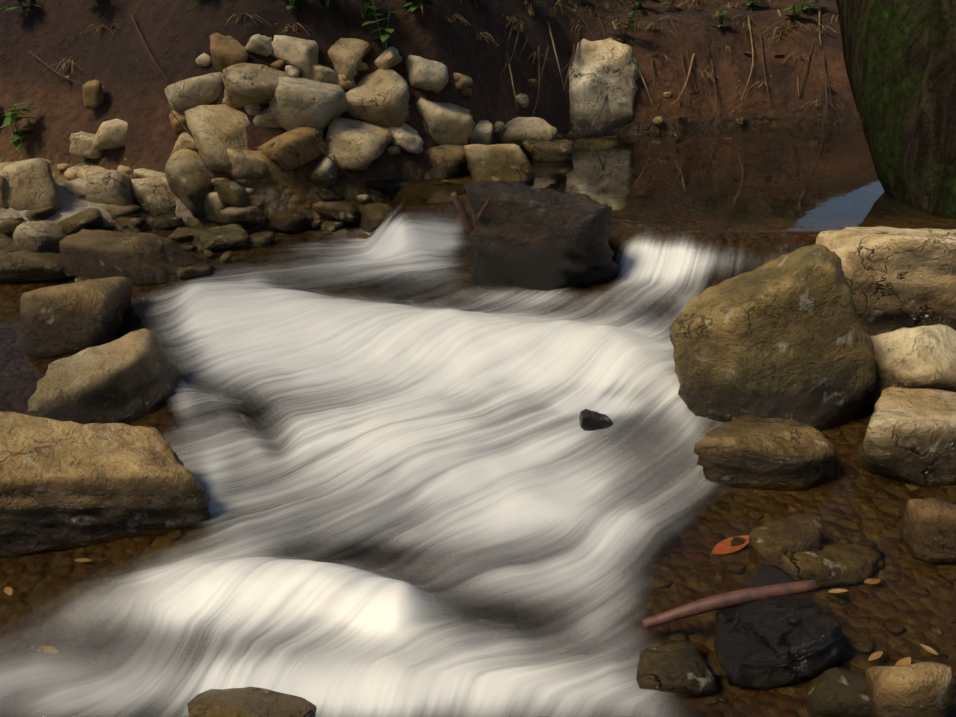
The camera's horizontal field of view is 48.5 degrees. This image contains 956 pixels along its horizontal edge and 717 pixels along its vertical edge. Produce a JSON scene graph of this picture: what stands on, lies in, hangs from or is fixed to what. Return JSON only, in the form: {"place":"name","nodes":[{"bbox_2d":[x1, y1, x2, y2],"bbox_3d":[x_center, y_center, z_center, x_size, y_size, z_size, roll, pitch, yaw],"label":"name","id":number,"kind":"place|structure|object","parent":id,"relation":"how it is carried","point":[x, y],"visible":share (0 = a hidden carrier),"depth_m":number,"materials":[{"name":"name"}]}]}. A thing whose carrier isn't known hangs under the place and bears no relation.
{"place":"outdoors","nodes":[
{"label":"outdoors","id":0,"kind":"place"},
{"bbox_2d":[0,0,861,238],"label":"dirt bank","id":1,"kind":"structure","parent":0,"point":[119,64],"depth_m":4.54,"materials":[{"name":"brown soil"}]},
{"bbox_2d":[0,168,7,208],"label":"rock","id":2,"kind":"object","parent":1,"relation":"on","point":[3,204],"visible":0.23,"depth_m":3.90,"materials":[{"name":"stone"}]},
{"bbox_2d":[0,103,39,149],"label":"plant sprig","id":3,"kind":"object","parent":1,"relation":"on","point":[16,142],"visible":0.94,"depth_m":4.44,"materials":[{"name":"green plant"}]},
{"bbox_2d":[4,0,40,15],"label":"plant sprig","id":4,"kind":"object","parent":1,"relation":"on","point":[16,6],"visible":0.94,"depth_m":4.60,"materials":[{"name":"green plant"}]},
{"bbox_2d":[0,250,66,281],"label":"rock","id":5,"kind":"object","parent":1,"relation":"on","point":[23,265],"visible":0.62,"depth_m":3.49,"materials":[{"name":"stone"}]},
{"bbox_2d":[24,206,54,220],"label":"rock","id":6,"kind":"object","parent":1,"relation":"on","point":[40,214],"visible":0.88,"depth_m":3.90,"materials":[{"name":"beige stone"}]},
{"bbox_2d":[13,220,66,252],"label":"rock","id":7,"kind":"object","parent":1,"relation":"on","point":[40,236],"visible":0.46,"depth_m":3.60,"materials":[{"name":"stone"}]},
{"bbox_2d":[28,51,83,84],"bbox_3d":[-1.753,-1.206,4.439,0.485,0.131,0.042,15,25,36],"label":"root twig","id":8,"kind":"object","parent":1,"relation":"on","point":[40,60],"visible":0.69,"depth_m":4.44,"materials":[{"name":"brown wood"}]},
{"bbox_2d":[20,276,131,350],"bbox_3d":[-1.212,-0.126,3.185,0.325,0.246,0.287,-4,20,-10],"label":"rock","id":9,"kind":"object","parent":1,"relation":"on","point":[81,314],"visible":0.81,"depth_m":3.07,"materials":[{"name":"beige stone"}]},
{"bbox_2d":[58,208,104,234],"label":"rock","id":10,"kind":"object","parent":1,"relation":"on","point":[89,219],"visible":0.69,"depth_m":3.92,"materials":[{"name":"stone"}]},
{"bbox_2d":[69,131,103,158],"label":"rock","id":11,"kind":"object","parent":1,"relation":"on","point":[81,144],"visible":0.85,"depth_m":4.26,"materials":[{"name":"stone"}]},
{"bbox_2d":[82,80,103,109],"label":"rock","id":12,"kind":"object","parent":1,"relation":"on","point":[93,95],"visible":1,"depth_m":4.29,"materials":[{"name":"beige stone"}]},
{"bbox_2d":[63,169,140,205],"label":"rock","id":13,"kind":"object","parent":1,"relation":"on","point":[110,187],"depth_m":4.04,"materials":[{"name":"stone"}]},
{"bbox_2d":[64,162,106,180],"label":"rock","id":14,"kind":"object","parent":13,"relation":"on","point":[78,171],"visible":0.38,"depth_m":4.27,"materials":[{"name":"stone"}]},
{"bbox_2d":[98,203,142,218],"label":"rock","id":15,"kind":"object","parent":13,"relation":"attached to","point":[115,211],"depth_m":4.03,"materials":[{"name":"stone"}]},
{"bbox_2d":[26,328,180,423],"bbox_3d":[-0.978,0.103,2.799,0.408,0.312,0.263,-9,22,-22],"label":"rock","id":16,"kind":"object","parent":1,"relation":"on","point":[129,374],"visible":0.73,"depth_m":2.73,"materials":[{"name":"stone"}]},
{"bbox_2d":[0,412,211,553],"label":"rock","id":17,"kind":"object","parent":1,"relation":"on","point":[64,482],"visible":0.75,"depth_m":2.29,"materials":[{"name":"beige stone"}]},
{"bbox_2d":[92,119,127,148],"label":"rock","id":18,"kind":"object","parent":1,"relation":"on","point":[111,134],"visible":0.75,"depth_m":4.21,"materials":[{"name":"stone"}]},
{"bbox_2d":[53,229,200,282],"bbox_3d":[-1.137,-0.315,3.567,0.538,0.201,0.229,2,20,6],"label":"rock","id":19,"kind":"object","parent":1,"relation":"on","point":[136,257],"visible":0.75,"depth_m":3.50,"materials":[{"name":"beige stone"}]},
{"bbox_2d":[130,13,166,79],"bbox_3d":[-1.332,-1.253,4.259,0.026,0.238,0.359,-13,24,-32],"label":"root twig","id":20,"kind":"object","parent":1,"relation":"on","point":[145,44],"visible":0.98,"depth_m":4.24,"materials":[{"name":"brown wood"}]},
{"bbox_2d":[169,110,189,132],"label":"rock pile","id":21,"kind":"object","parent":1,"relation":"on","point":[177,127],"visible":0.27,"depth_m":4.09,"materials":[{"name":"stone"}]},
{"bbox_2d":[165,149,213,217],"bbox_3d":[-1.086,-0.682,4.079,0.223,0.260,0.332,-17,26,-40],"label":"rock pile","id":22,"kind":"object","parent":1,"relation":"on","point":[189,179],"visible":0.62,"depth_m":3.99,"materials":[{"name":"stone"}]},
{"bbox_2d":[170,131,196,155],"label":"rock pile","id":23,"kind":"object","parent":22,"relation":"on","point":[185,139],"visible":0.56,"depth_m":4.08,"materials":[{"name":"stone"}]},
{"bbox_2d":[165,72,223,112],"bbox_3d":[-1.089,-1.018,4.157,0.256,0.209,0.264,-5,21,-13],"label":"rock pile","id":24,"kind":"object","parent":1,"relation":"on","point":[206,88],"visible":0.62,"depth_m":4.03,"materials":[{"name":"white stone"}]},
{"bbox_2d":[176,264,212,280],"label":"rock","id":25,"kind":"object","parent":1,"relation":"on","point":[188,272],"visible":0.9,"depth_m":3.46,"materials":[{"name":"stone"}]},
{"bbox_2d":[196,53,211,66],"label":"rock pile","id":26,"kind":"object","parent":1,"relation":"on","point":[204,59],"visible":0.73,"depth_m":4.11,"materials":[{"name":"white stone"}]},
{"bbox_2d":[204,192,227,224],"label":"rock","id":27,"kind":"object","parent":1,"relation":"on","point":[213,204],"depth_m":3.99,"materials":[{"name":"stone"}]},
{"bbox_2d":[185,104,249,171],"bbox_3d":[-0.952,-0.838,4.022,0.274,0.230,0.274,-13,24,-32],"label":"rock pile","id":28,"kind":"object","parent":1,"relation":"on","point":[217,131],"visible":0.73,"depth_m":3.95,"materials":[{"name":"stone"}]},
{"bbox_2d":[222,63,295,107],"bbox_3d":[-0.846,-1.023,4.028,0.285,0.198,0.261,-17,26,-39],"label":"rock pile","id":29,"kind":"object","parent":28,"relation":"on","point":[245,84],"visible":0.79,"depth_m":3.94,"materials":[{"name":"stone"}]},
{"bbox_2d":[192,224,249,250],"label":"rock","id":30,"kind":"object","parent":1,"relation":"on","point":[228,236],"visible":0.83,"depth_m":3.77,"materials":[{"name":"beige stone"}]},
{"bbox_2d":[210,33,248,73],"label":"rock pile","id":31,"kind":"object","parent":1,"relation":"on","point":[227,51],"visible":0.73,"depth_m":4.03,"materials":[{"name":"beige stone"}]},
{"bbox_2d":[218,206,267,224],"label":"rock","id":32,"kind":"object","parent":1,"relation":"on","point":[249,215],"visible":0.83,"depth_m":3.92,"materials":[{"name":"stone"}]},
{"bbox_2d":[214,179,250,206],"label":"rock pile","id":33,"kind":"object","parent":32,"relation":"on","point":[232,193],"visible":0.71,"depth_m":3.93,"materials":[{"name":"stone"}]},
{"bbox_2d":[227,149,268,179],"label":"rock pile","id":34,"kind":"object","parent":1,"relation":"on","point":[247,166],"visible":0.71,"depth_m":3.93,"materials":[{"name":"stone"}]},
{"bbox_2d":[187,687,315,716],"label":"edge rock","id":35,"kind":"object","parent":1,"relation":"on","point":[248,702],"visible":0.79,"depth_m":1.87,"materials":[{"name":"beige stone"}]},
{"bbox_2d":[244,104,261,115],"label":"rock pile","id":36,"kind":"object","parent":1,"relation":"on","point":[253,109],"visible":0.85,"depth_m":4.00,"materials":[{"name":"stone"}]},
{"bbox_2d":[245,34,272,56],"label":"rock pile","id":37,"kind":"object","parent":1,"relation":"on","point":[259,44],"visible":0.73,"depth_m":4.04,"materials":[{"name":"white stone"}]},
{"bbox_2d":[253,107,279,127],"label":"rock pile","id":38,"kind":"object","parent":1,"relation":"on","point":[266,117],"visible":0.67,"depth_m":4.00,"materials":[{"name":"stone"}]},
{"bbox_2d":[270,60,285,68],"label":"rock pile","id":39,"kind":"object","parent":1,"relation":"on","point":[278,64],"visible":0.9,"depth_m":4.07,"materials":[{"name":"stone"}]},
{"bbox_2d":[258,126,326,171],"bbox_3d":[-0.722,-0.797,4.059,0.259,0.188,0.235,-15,25,-35],"label":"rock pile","id":40,"kind":"object","parent":1,"relation":"on","point":[290,150],"visible":0.67,"depth_m":3.97,"materials":[{"name":"stone"}]},
{"bbox_2d":[271,35,318,72],"bbox_3d":[-0.704,-1.168,4.137,0.185,0.180,0.175,8,22,21],"label":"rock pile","id":41,"kind":"object","parent":1,"relation":"on","point":[301,54],"visible":0.77,"depth_m":4.06,"materials":[{"name":"white stone"}]},
{"bbox_2d":[269,77,347,131],"bbox_3d":[-0.655,-0.959,4.080,0.318,0.251,0.311,0,20,1],"label":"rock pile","id":42,"kind":"object","parent":1,"relation":"on","point":[294,103],"visible":0.75,"depth_m":3.97,"materials":[{"name":"white stone"}]},
{"bbox_2d":[283,65,299,77],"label":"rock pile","id":43,"kind":"object","parent":42,"relation":"on","point":[292,71],"visible":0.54,"depth_m":4.06,"materials":[{"name":"white stone"}]},
{"bbox_2d":[300,64,337,83],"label":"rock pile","id":44,"kind":"object","parent":1,"relation":"on","point":[320,73],"visible":0.62,"depth_m":4.09,"materials":[{"name":"stone"}]},
{"bbox_2d":[308,153,342,187],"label":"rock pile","id":45,"kind":"object","parent":1,"relation":"on","point":[326,171],"visible":0.77,"depth_m":4.03,"materials":[{"name":"white stone"}]},
{"bbox_2d":[316,185,343,200],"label":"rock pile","id":46,"kind":"object","parent":1,"relation":"on","point":[327,194],"visible":0.81,"depth_m":4.05,"materials":[{"name":"stone"}]},
{"bbox_2d":[321,219,349,229],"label":"rock","id":47,"kind":"object","parent":1,"relation":"on","point":[333,224],"visible":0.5,"depth_m":4.04,"materials":[{"name":"stone"}]},
{"bbox_2d":[336,73,355,89],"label":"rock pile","id":48,"kind":"object","parent":1,"relation":"on","point":[344,82],"visible":0.65,"depth_m":4.13,"materials":[{"name":"stone"}]},
{"bbox_2d":[328,38,371,77],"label":"rock","id":49,"kind":"object","parent":1,"relation":"on","point":[346,55],"visible":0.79,"depth_m":4.15,"materials":[{"name":"stone"}]},
{"bbox_2d":[325,118,393,170],"bbox_3d":[-0.462,-0.837,4.126,0.267,0.189,0.310,0,20,1],"label":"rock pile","id":50,"kind":"object","parent":1,"relation":"on","point":[355,145],"visible":0.94,"depth_m":4.04,"materials":[{"name":"stone"}]},
{"bbox_2d":[345,69,409,127],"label":"rock","id":51,"kind":"object","parent":1,"relation":"on","point":[381,97],"visible":0.9,"depth_m":4.12,"materials":[{"name":"stone"}]},
{"bbox_2d":[374,46,401,68],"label":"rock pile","id":52,"kind":"object","parent":51,"relation":"on","point":[389,58],"visible":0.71,"depth_m":4.20,"materials":[{"name":"white stone"}]},
{"bbox_2d":[357,0,402,49],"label":"plant sprig","id":53,"kind":"object","parent":1,"relation":"on","point":[383,37],"visible":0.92,"depth_m":4.16,"materials":[{"name":"green plant"}]},
{"bbox_2d":[365,178,421,200],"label":"rock","id":54,"kind":"object","parent":1,"relation":"on","point":[390,188],"visible":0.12,"depth_m":4.12,"materials":[{"name":"black stone"}]},
{"bbox_2d":[387,122,423,153],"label":"rock","id":55,"kind":"object","parent":1,"relation":"on","point":[407,138],"visible":0.79,"depth_m":4.16,"materials":[{"name":"white stone"}]},
{"bbox_2d":[396,0,432,11],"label":"plant sprig","id":56,"kind":"object","parent":1,"relation":"on","point":[414,7],"visible":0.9,"depth_m":4.28,"materials":[{"name":"green plant"}]},
{"bbox_2d":[405,55,448,92],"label":"rock","id":57,"kind":"object","parent":1,"relation":"on","point":[427,74],"visible":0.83,"depth_m":4.23,"materials":[{"name":"white stone"}]},
{"bbox_2d":[425,143,468,178],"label":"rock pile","id":58,"kind":"object","parent":1,"relation":"on","point":[447,161],"visible":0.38,"depth_m":4.23,"materials":[{"name":"beige stone"}]},
{"bbox_2d":[416,97,475,144],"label":"rock","id":59,"kind":"object","parent":58,"relation":"on","point":[447,123],"visible":0.65,"depth_m":4.28,"materials":[{"name":"stone"}]},
{"bbox_2d":[453,73,472,89],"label":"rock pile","id":60,"kind":"object","parent":1,"relation":"on","point":[464,81],"visible":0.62,"depth_m":4.42,"materials":[{"name":"stone"}]},
{"bbox_2d":[516,93,528,107],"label":"bank stone","id":61,"kind":"object","parent":1,"relation":"on","point":[522,99],"visible":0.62,"depth_m":4.87,"materials":[{"name":"stone"}]},
{"bbox_2d":[498,117,557,155],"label":"rock","id":62,"kind":"object","parent":1,"relation":"on","point":[518,131],"visible":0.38,"depth_m":4.70,"materials":[{"name":"stone"}]},
{"bbox_2d":[532,46,539,116],"bbox_3d":[0.275,-1.271,4.994,0.044,0.362,0.358,4,20,10],"label":"hanging root","id":63,"kind":"object","parent":1,"relation":"hanging from","point":[538,48],"visible":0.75,"depth_m":4.98,"materials":[{"name":"brown wood"}]},
{"bbox_2d":[464,180,617,290],"bbox_3d":[0.203,-0.349,3.405,0.494,0.445,0.275,3,20,9],"label":"dark rock","id":64,"kind":"object","parent":1,"relation":"on","point":[528,237],"visible":0.75,"depth_m":3.30,"materials":[{"name":"black stone"}]},
{"bbox_2d":[450,191,473,233],"bbox_3d":[-0.045,-0.428,3.115,0.032,0.131,0.085,17,26,39],"label":"stick on rock","id":65,"kind":"object","parent":64,"relation":"on","point":[466,223],"visible":1,"depth_m":3.11,"materials":[{"name":"brown wood"}]},
{"bbox_2d":[547,21,564,90],"bbox_3d":[0.372,-1.492,5.234,0.036,0.322,0.181,-10,22,-24],"label":"hanging root","id":66,"kind":"object","parent":1,"relation":"hanging from","point":[548,23],"visible":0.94,"depth_m":5.20,"materials":[{"name":"brown plant"}]},
{"bbox_2d":[579,409,612,430],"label":"rock in rapids","id":67,"kind":"object","parent":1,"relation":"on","point":[590,420],"visible":0.42,"depth_m":2.60,"materials":[{"name":"black stone"}]},
{"bbox_2d":[569,37,638,136],"bbox_3d":[0.563,-1.373,5.466,0.440,0.526,0.401,-12,23,-29],"label":"rock","id":68,"kind":"object","parent":1,"relation":"on","point":[599,70],"visible":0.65,"depth_m":5.35,"materials":[{"name":"stone"}]},
{"bbox_2d":[606,0,641,37],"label":"plant sprig","id":69,"kind":"object","parent":1,"relation":"on","point":[631,22],"visible":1,"depth_m":5.52,"materials":[{"name":"green plant"}]},
{"bbox_2d":[636,639,715,692],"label":"flat rock","id":70,"kind":"object","parent":1,"relation":"on","point":[679,666],"visible":0.94,"depth_m":1.90,"materials":[{"name":"brown stone"}]},
{"bbox_2d":[681,53,686,119],"bbox_3d":[1.078,-1.427,5.570,0.020,0.323,0.255,1,20,3],"label":"hanging root","id":71,"kind":"object","parent":1,"relation":"hanging from","point":[682,59],"visible":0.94,"depth_m":5.55,"materials":[{"name":"brown wood"}]},
{"bbox_2d":[711,60,716,128],"bbox_3d":[1.249,-1.372,5.632,0.019,0.388,0.268,1,20,2],"label":"hanging root","id":72,"kind":"object","parent":1,"relation":"hanging from","point":[712,67],"visible":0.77,"depth_m":5.61,"materials":[{"name":"brown wood"}]},
{"bbox_2d":[741,16,753,99],"bbox_3d":[1.483,-1.650,5.813,0.051,0.410,0.520,5,21,12],"label":"hanging root","id":73,"kind":"object","parent":1,"relation":"hanging from","point":[752,52],"visible":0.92,"depth_m":5.80,"materials":[{"name":"brown plant"}]},
{"bbox_2d":[693,415,838,484],"bbox_3d":[0.662,0.222,2.482,0.356,0.160,0.259,0,20,1],"label":"boulder","id":74,"kind":"object","parent":1,"relation":"on","point":[749,449],"visible":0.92,"depth_m":2.38,"materials":[{"name":"beige stone"}]},
{"bbox_2d":[670,244,876,426],"bbox_3d":[0.730,0.033,2.695,0.512,0.657,0.318,0,20,1],"label":"boulder","id":75,"kind":"object","parent":1,"relation":"on","point":[785,336],"visible":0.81,"depth_m":2.55,"materials":[{"name":"brown stone"}]},
{"bbox_2d":[713,564,845,683],"bbox_3d":[0.565,0.504,1.968,0.263,0.156,0.215,0,20,1],"label":"rock","id":76,"kind":"object","parent":1,"relation":"on","point":[791,637],"visible":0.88,"depth_m":1.90,"materials":[{"name":"black stone"}]},
{"bbox_2d":[642,580,816,628],"bbox_3d":[0.468,0.460,1.984,0.322,0.098,0.029,0,20,-1],"label":"branch on rock","id":77,"kind":"object","parent":76,"relation":"on","point":[717,602],"visible":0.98,"depth_m":1.97,"materials":[{"name":"brown wood"}]},
{"bbox_2d":[783,0,813,21],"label":"plant sprig","id":78,"kind":"object","parent":1,"relation":"on","point":[794,9],"visible":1,"depth_m":5.99,"materials":[{"name":"green plant"}]},
{"bbox_2d":[781,544,864,580],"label":"flat rock","id":79,"kind":"object","parent":1,"relation":"on","point":[826,561],"visible":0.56,"depth_m":2.13,"materials":[{"name":"beige stone"}]},
{"bbox_2d":[810,667,871,714],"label":"flat rock","id":80,"kind":"object","parent":1,"relation":"on","point":[837,689],"visible":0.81,"depth_m":1.83,"materials":[{"name":"stone"}]},
{"bbox_2d":[815,226,955,335],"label":"pale boulder","id":81,"kind":"object","parent":1,"relation":"on","point":[897,278],"visible":0.48,"depth_m":2.86,"materials":[{"name":"stone"}]},
{"bbox_2d":[836,0,955,213],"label":"tree trunk","id":82,"kind":"object","parent":1,"relation":"on","point":[900,59],"visible":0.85,"depth_m":3.66,"materials":[{"name":"green plant"}]},
{"bbox_2d":[857,387,955,481],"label":"pale boulder","id":83,"kind":"object","parent":1,"relation":"on","point":[910,434],"visible":0.85,"depth_m":2.35,"materials":[{"name":"stone"}]},
{"bbox_2d":[864,662,952,716],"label":"edge rock","id":84,"kind":"object","parent":1,"relation":"on","point":[922,689],"visible":1,"depth_m":1.73,"materials":[{"name":"beige stone"}]},
{"bbox_2d":[869,324,955,406],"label":"pale boulder","id":85,"kind":"object","parent":1,"relation":"on","point":[920,357],"visible":0.46,"depth_m":2.60,"materials":[{"name":"stone"}]},
{"bbox_2d":[900,497,955,558],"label":"edge rock","id":86,"kind":"object","parent":1,"relation":"on","point":[928,528],"visible":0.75,"depth_m":2.16,"materials":[{"name":"beige stone"}]},
{"bbox_2d":[0,124,955,716],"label":"stream water","id":87,"kind":"structure","parent":0,"point":[428,494],"depth_m":2.41,"materials":[{"name":"white liquid"}]},
{"bbox_2d":[0,233,12,254],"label":"rock","id":88,"kind":"object","parent":87,"relation":"on","point":[6,244],"visible":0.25,"depth_m":3.72,"materials":[{"name":"stone"}]},
{"bbox_2d":[0,220,26,233],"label":"rock","id":89,"kind":"object","parent":87,"relation":"on","point":[8,226],"visible":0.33,"depth_m":3.82,"materials":[{"name":"stone"}]},
{"bbox_2d":[0,158,60,212],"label":"rock","id":90,"kind":"object","parent":87,"relation":"on","point":[29,184],"visible":0.54,"depth_m":3.92,"materials":[{"name":"stone"}]},
{"bbox_2d":[115,215,145,227],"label":"rock","id":91,"kind":"object","parent":87,"relation":"on","point":[138,221],"visible":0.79,"depth_m":4.02,"materials":[{"name":"stone"}]},
{"bbox_2d":[131,176,175,206],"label":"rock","id":92,"kind":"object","parent":87,"relation":"on","point":[142,188],"depth_m":4.09,"materials":[{"name":"stone"}]},
{"bbox_2d":[133,168,165,177],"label":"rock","id":93,"kind":"object","parent":92,"relation":"on","point":[143,173],"visible":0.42,"depth_m":4.14,"materials":[{"name":"white stone"}]},
{"bbox_2d":[143,193,175,219],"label":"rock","id":94,"kind":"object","parent":92,"relation":"on","point":[158,205],"depth_m":4.08,"materials":[{"name":"stone"}]},
{"bbox_2d":[152,215,185,229],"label":"rock","id":95,"kind":"object","parent":87,"relation":"on","point":[171,221],"visible":0.81,"depth_m":4.03,"materials":[{"name":"beige stone"}]},
{"bbox_2d":[168,227,197,239],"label":"rock","id":96,"kind":"object","parent":87,"relation":"on","point":[183,233],"visible":0.71,"depth_m":3.89,"materials":[{"name":"stone"}]},
{"bbox_2d":[248,231,274,246],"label":"rock","id":97,"kind":"object","parent":87,"relation":"on","point":[259,239],"visible":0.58,"depth_m":3.82,"materials":[{"name":"stone"}]},
{"bbox_2d":[243,150,294,184],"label":"rock","id":98,"kind":"object","parent":87,"relation":"on","point":[277,174],"visible":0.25,"depth_m":3.99,"materials":[{"name":"stone"}]},
{"bbox_2d":[269,210,309,231],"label":"rock","id":99,"kind":"object","parent":87,"relation":"on","point":[290,220],"visible":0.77,"depth_m":3.98,"materials":[{"name":"beige stone"}]},
{"bbox_2d":[312,200,358,221],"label":"rock","id":100,"kind":"object","parent":87,"relation":"on","point":[343,211],"visible":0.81,"depth_m":4.04,"materials":[{"name":"beige stone"}]},
{"bbox_2d":[360,203,390,231],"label":"rock","id":101,"kind":"object","parent":87,"relation":"on","point":[373,216],"visible":0.58,"depth_m":3.95,"materials":[{"name":"stone"}]},
{"bbox_2d":[469,120,492,144],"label":"rock","id":102,"kind":"object","parent":87,"relation":"on","point":[482,132],"visible":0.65,"depth_m":4.51,"materials":[{"name":"stone"}]},
{"bbox_2d":[464,144,536,180],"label":"rock","id":103,"kind":"object","parent":87,"relation":"on","point":[502,162],"visible":0.69,"depth_m":4.21,"materials":[{"name":"stone"}]},
{"bbox_2d":[521,138,573,160],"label":"rock","id":104,"kind":"object","parent":87,"relation":"on","point":[556,149],"visible":0.73,"depth_m":4.63,"materials":[{"name":"stone"}]},
{"bbox_2d":[749,512,822,567],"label":"rock","id":105,"kind":"object","parent":87,"relation":"on","point":[770,542],"visible":0.83,"depth_m":2.17,"materials":[{"name":"beige stone"}]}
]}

